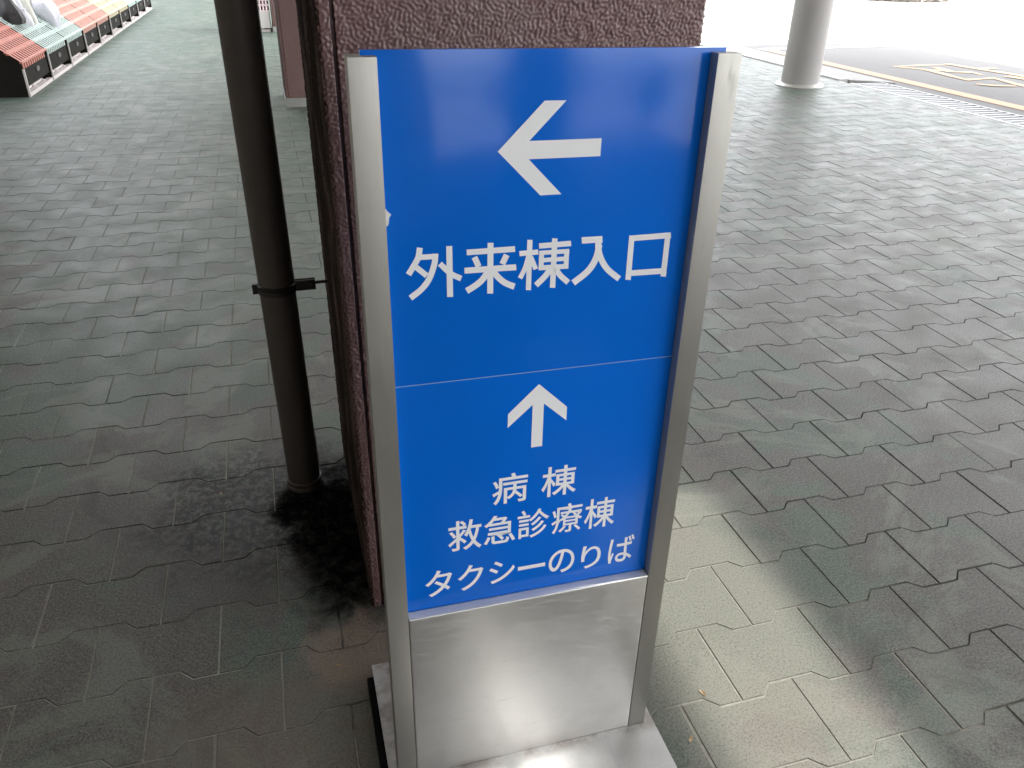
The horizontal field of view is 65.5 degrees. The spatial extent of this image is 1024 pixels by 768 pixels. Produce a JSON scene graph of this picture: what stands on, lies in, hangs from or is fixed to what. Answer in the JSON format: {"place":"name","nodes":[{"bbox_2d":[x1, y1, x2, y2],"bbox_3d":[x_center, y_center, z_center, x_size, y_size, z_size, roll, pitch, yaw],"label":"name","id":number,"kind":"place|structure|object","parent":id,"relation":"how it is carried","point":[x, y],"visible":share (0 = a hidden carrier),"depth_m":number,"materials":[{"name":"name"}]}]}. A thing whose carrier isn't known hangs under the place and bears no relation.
{"place":"outdoors","nodes":[
{"label":"outdoors","id":0,"kind":"place"},
{"bbox_2d":[0,0,1023,767],"bbox_3d":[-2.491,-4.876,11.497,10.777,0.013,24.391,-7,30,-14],"label":"paving","id":1,"kind":"structure","parent":0,"point":[872,168],"depth_m":2.53,"materials":[{"name":"grey concrete"}]},
{"bbox_2d":[0,23,52,97],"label":"tiered rack","id":2,"kind":"object","parent":1,"relation":"on","point":[25,69],"visible":1,"depth_m":7.76,"materials":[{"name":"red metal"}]},
{"bbox_2d":[0,17,72,79],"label":"tiered rack","id":3,"kind":"object","parent":1,"relation":"on","point":[53,43],"visible":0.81,"depth_m":8.78,"materials":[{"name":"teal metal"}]},
{"bbox_2d":[0,0,25,24],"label":"black bag","id":4,"kind":"object","parent":3,"relation":"on","point":[11,12],"visible":0.87,"depth_m":8.30,"materials":[{"name":"fabric"}]},
{"bbox_2d":[15,0,22,7],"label":"wrapped bundle","id":5,"kind":"object","parent":3,"relation":"on","point":[18,3],"visible":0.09,"depth_m":8.88,"materials":[{"name":"white plastic"}]},
{"bbox_2d":[19,8,34,27],"bbox_3d":[-5.315,-3.998,8.716,0.138,0.200,0.142,-7,30,-14],"label":"plastic sack","id":6,"kind":"object","parent":3,"relation":"in","point":[29,21],"visible":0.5,"depth_m":8.69,"materials":[{"name":"white plastic"}]},
{"bbox_2d":[21,0,40,31],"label":"wrapped bundle","id":7,"kind":"object","parent":3,"relation":"on","point":[27,6],"visible":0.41,"depth_m":8.87,"materials":[{"name":"beige plastic"}]},
{"bbox_2d":[23,7,87,65],"bbox_3d":[-5.723,-4.323,9.494,0.887,0.915,1.034,-7,30,-14],"label":"tiered rack","id":8,"kind":"object","parent":1,"relation":"on","point":[72,32],"visible":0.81,"depth_m":9.69,"materials":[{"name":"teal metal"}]},
{"bbox_2d":[31,0,60,27],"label":"plastic sack","id":9,"kind":"object","parent":8,"relation":"in","point":[47,11],"visible":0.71,"depth_m":9.23,"materials":[{"name":"white plastic"}]},
{"bbox_2d":[51,0,101,54],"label":"tiered rack","id":10,"kind":"object","parent":1,"relation":"on","point":[77,17],"visible":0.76,"depth_m":10.53,"materials":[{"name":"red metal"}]},
{"bbox_2d":[64,0,112,44],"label":"tiered rack","id":11,"kind":"object","parent":1,"relation":"on","point":[98,15],"visible":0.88,"depth_m":11.37,"materials":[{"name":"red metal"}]},
{"bbox_2d":[86,0,122,36],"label":"tiered rack","id":12,"kind":"object","parent":1,"relation":"on","point":[110,9],"visible":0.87,"depth_m":12.26,"materials":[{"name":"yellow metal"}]},
{"bbox_2d":[106,0,131,29],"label":"tiered rack","id":13,"kind":"object","parent":1,"relation":"on","point":[122,6],"visible":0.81,"depth_m":13.15,"materials":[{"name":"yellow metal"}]},
{"bbox_2d":[122,0,138,23],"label":"tiered rack","id":14,"kind":"object","parent":1,"relation":"on","point":[133,10],"visible":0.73,"depth_m":14.06,"materials":[{"name":"metal"}]},
{"bbox_2d":[136,0,145,17],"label":"tiered rack","id":15,"kind":"object","parent":1,"relation":"on","point":[141,8],"visible":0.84,"depth_m":15.01,"materials":[{"name":"metal"}]},
{"bbox_2d":[144,0,151,12],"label":"tiered rack","id":16,"kind":"object","parent":1,"relation":"on","point":[148,6],"visible":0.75,"depth_m":15.87,"materials":[{"name":"black metal"}]},
{"bbox_2d":[258,0,271,31],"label":"tiered rack","id":17,"kind":"object","parent":1,"relation":"on","point":[263,5],"visible":0.32,"depth_m":12.84,"materials":[{"name":"white metal"}]},
{"bbox_2d":[269,0,276,31],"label":"plaster column","id":18,"kind":"structure","parent":1,"relation":"on","point":[273,16],"depth_m":12.78,"materials":[{"name":"brown paint"}]},
{"bbox_2d":[273,0,306,107],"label":"plaster column","id":19,"kind":"structure","parent":1,"relation":"on","point":[288,37],"depth_m":7.20,"materials":[{"name":"brown paint"}]},
{"bbox_2d":[295,0,705,606],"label":"plaster column","id":20,"kind":"structure","parent":1,"relation":"on","point":[332,33],"depth_m":1.44,"materials":[{"name":"brown paint"}]},
{"bbox_2d":[214,0,327,493],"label":"downpipe","id":21,"kind":"object","parent":20,"relation":"attached to","point":[276,286],"visible":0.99,"depth_m":1.95,"materials":[{"name":"black metal"}]},
{"bbox_2d":[344,46,741,767],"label":"direction sign","id":22,"kind":"object","parent":1,"relation":"on","point":[536,232],"visible":1,"depth_m":1.18,"materials":[{"name":"metal"}]},
{"bbox_2d":[775,0,834,88],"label":"round pillar","id":23,"kind":"structure","parent":1,"relation":"on","point":[807,40],"depth_m":8.66,"materials":[{"name":"grey paint"}]},
{"bbox_2d":[701,0,1023,115],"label":"road","id":24,"kind":"structure","parent":0,"point":[737,22],"depth_m":13.83,"materials":[{"name":"grey asphalt"}]},
{"bbox_2d":[756,43,943,49],"bbox_3d":[5.378,-5.297,12.502,3.508,0.001,0.198,-9,31,-17],"label":"road marking line","id":25,"kind":"object","parent":24,"relation":"on","point":[860,46],"visible":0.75,"depth_m":12.55,"materials":[{"name":"white paint"}]},
{"bbox_2d":[765,50,1023,109],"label":"orange line","id":26,"kind":"object","parent":24,"relation":"on","point":[998,102],"visible":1,"depth_m":9.19,"materials":[{"name":"paint"}]},
{"bbox_2d":[868,0,947,1],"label":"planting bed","id":27,"kind":"object","parent":24,"relation":"on","point":[911,0],"visible":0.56,"depth_m":22.13,"materials":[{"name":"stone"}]},
{"bbox_2d":[894,63,1023,86],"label":"road marking","id":28,"kind":"object","parent":24,"relation":"on","point":[948,70],"visible":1,"depth_m":10.17,"materials":[{"name":"yellow paint"}]},
{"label":"drain channel","id":29,"kind":"structure","parent":0,"visible":0},
{"bbox_2d":[850,82,1023,126],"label":"drain grating","id":30,"kind":"object","parent":29,"relation":"on","point":[984,112],"visible":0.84,"depth_m":8.16,"materials":[{"name":"grey metal"}]},
{"label":"ground","id":31,"kind":"structure","parent":0,"visible":0},
{"bbox_2d":[700,37,894,83],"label":"kerb ramp","id":32,"kind":"structure","parent":31,"relation":"on","point":[837,74],"depth_m":10.62,"materials":[{"name":"concrete"}]}
]}

